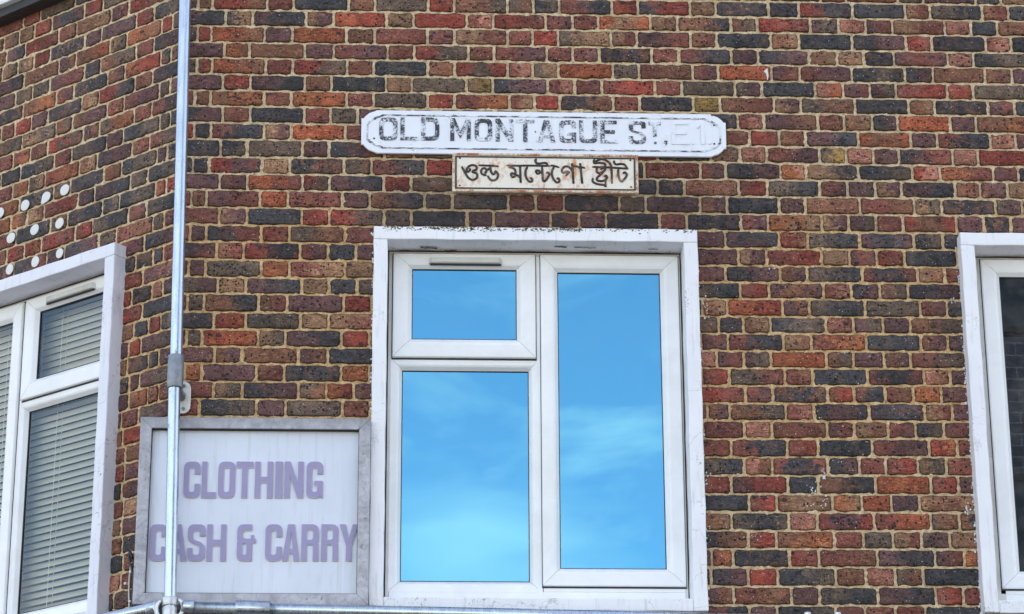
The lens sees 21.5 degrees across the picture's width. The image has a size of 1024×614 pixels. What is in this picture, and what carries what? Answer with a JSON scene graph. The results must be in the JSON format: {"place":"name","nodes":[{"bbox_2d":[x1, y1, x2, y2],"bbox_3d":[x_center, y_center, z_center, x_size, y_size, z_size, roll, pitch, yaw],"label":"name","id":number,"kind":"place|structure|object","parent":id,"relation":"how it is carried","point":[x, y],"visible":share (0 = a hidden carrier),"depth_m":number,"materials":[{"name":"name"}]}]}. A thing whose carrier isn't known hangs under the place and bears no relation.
{"place":"outdoors","nodes":[
{"label":"outdoors","id":0,"kind":"place"},
{"bbox_3d":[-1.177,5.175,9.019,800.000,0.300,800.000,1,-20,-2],"label":"ground","id":1,"kind":"structure","parent":0,"visible":0},
{"bbox_2d":[0,0,1023,613],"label":"brick building","id":2,"kind":"structure","parent":1,"relation":"on","point":[768,358],"depth_m":11.06,"materials":[{"name":"brick"}]},
{"bbox_2d":[0,208,3,217],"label":"white disc","id":3,"kind":"object","parent":2,"relation":"attached to","point":[1,212],"visible":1,"depth_m":11.77,"materials":[{"name":"white plastic"}]},
{"bbox_2d":[6,264,13,274],"bbox_3d":[-2.163,-0.163,11.633,0.047,0.049,0.004,-16,-25,36],"label":"white disc","id":4,"kind":"object","parent":2,"relation":"attached to","point":[9,269],"visible":1,"depth_m":11.63,"materials":[{"name":"white plastic"}]},
{"bbox_2d":[7,233,14,242],"bbox_3d":[-2.167,-0.299,11.686,0.053,0.048,0.004,-16,-25,37],"label":"white disc","id":5,"kind":"object","parent":2,"relation":"attached to","point":[10,237],"visible":1,"depth_m":11.68,"materials":[{"name":"white plastic"}]},
{"bbox_2d":[21,200,29,210],"bbox_3d":[-2.106,-0.440,11.685,0.054,0.050,0.003,-16,-25,36],"label":"white disc","id":6,"kind":"object","parent":2,"relation":"attached to","point":[25,205],"visible":1,"depth_m":11.68,"materials":[{"name":"white plastic"}]},
{"bbox_2d":[30,224,38,234],"bbox_3d":[-2.050,-0.332,11.599,0.053,0.048,0.003,-16,-25,36],"label":"white disc","id":7,"kind":"object","parent":2,"relation":"attached to","point":[34,229],"visible":1,"depth_m":11.60,"materials":[{"name":"white plastic"}]},
{"bbox_2d":[31,256,38,266],"bbox_3d":[-2.035,-0.194,11.536,0.048,0.049,0.004,-16,-25,36],"label":"white disc","id":8,"kind":"object","parent":2,"relation":"attached to","point":[35,261],"visible":1,"depth_m":11.53,"materials":[{"name":"white plastic"}]},
{"bbox_2d":[41,192,50,203],"bbox_3d":[-2.003,-0.471,11.609,0.057,0.052,0.003,-16,-25,36],"label":"white disc","id":9,"kind":"object","parent":2,"relation":"attached to","point":[46,196],"visible":1,"depth_m":11.61,"materials":[{"name":"white plastic"}]},
{"bbox_2d":[0,295,102,612],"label":"venetian blind","id":10,"kind":"object","parent":2,"relation":"hanging from","point":[56,430],"visible":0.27,"depth_m":11.32,"materials":[{"name":"white plastic"}]},
{"bbox_2d":[55,218,63,228],"bbox_3d":[-1.927,-0.357,11.503,0.052,0.048,0.004,-15,-25,35],"label":"white disc","id":11,"kind":"object","parent":2,"relation":"attached to","point":[59,223],"visible":1,"depth_m":11.50,"materials":[{"name":"white plastic"}]},
{"bbox_2d":[56,248,62,257],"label":"white disc","id":12,"kind":"object","parent":2,"relation":"attached to","point":[59,253],"visible":1,"depth_m":11.45,"materials":[{"name":"white plastic"}]},
{"bbox_2d":[0,242,126,613],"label":"window","id":13,"kind":"structure","parent":2,"relation":"in","point":[25,298],"depth_m":11.31,"materials":[{"name":"plastic"}]},
{"bbox_2d":[60,184,68,195],"bbox_3d":[-1.911,-0.500,11.541,0.055,0.049,0.004,-15,-25,35],"label":"white disc","id":14,"kind":"object","parent":2,"relation":"attached to","point":[64,189],"visible":1,"depth_m":11.54,"materials":[{"name":"white plastic"}]},
{"bbox_2d":[124,562,131,606],"bbox_3d":[-1.507,1.125,10.600,0.047,0.246,0.023,-16,-25,36],"label":"cable","id":15,"kind":"object","parent":2,"relation":"attached to","point":[128,584],"visible":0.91,"depth_m":10.61,"materials":[{"name":"white plastic"}]},
{"bbox_2d":[128,550,133,606],"bbox_3d":[-1.496,1.097,10.592,0.035,0.298,0.016,-6,-21,16],"label":"cable","id":16,"kind":"object","parent":2,"relation":"attached to","point":[130,555],"visible":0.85,"depth_m":10.61,"materials":[{"name":"black plastic"}]},
{"bbox_2d":[132,417,370,609],"bbox_3d":[-1.010,0.807,10.572,0.905,0.755,0.096,1,-20,-2],"label":"shop sign","id":17,"kind":"object","parent":2,"relation":"attached to","point":[274,510],"visible":0.98,"depth_m":10.55,"materials":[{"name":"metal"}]},
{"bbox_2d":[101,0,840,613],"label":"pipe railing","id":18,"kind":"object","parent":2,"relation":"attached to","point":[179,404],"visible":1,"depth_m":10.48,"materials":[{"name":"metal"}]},
{"bbox_2d":[368,226,708,612],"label":"window","id":19,"kind":"structure","parent":2,"relation":"in","point":[494,472],"depth_m":10.87,"materials":[{"name":"glass"}]},
{"bbox_2d":[361,110,725,157],"bbox_3d":[0.133,-0.719,11.217,1.516,0.194,0.018,1,-20,-2],"label":"street sign","id":20,"kind":"object","parent":2,"relation":"attached to","point":[452,132],"visible":1,"depth_m":11.21,"materials":[{"name":"metal"}]},
{"bbox_2d":[452,153,638,194],"bbox_3d":[0.138,-0.551,11.158,0.770,0.174,0.015,1,-20,-2],"label":"street sign","id":21,"kind":"object","parent":2,"relation":"attached to","point":[542,173],"visible":1,"depth_m":11.15,"materials":[{"name":"white metal"}]},
{"bbox_2d":[957,232,1023,613],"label":"window","id":22,"kind":"structure","parent":2,"relation":"in","point":[991,265],"depth_m":10.95,"materials":[{"name":"plastic"}]}
]}

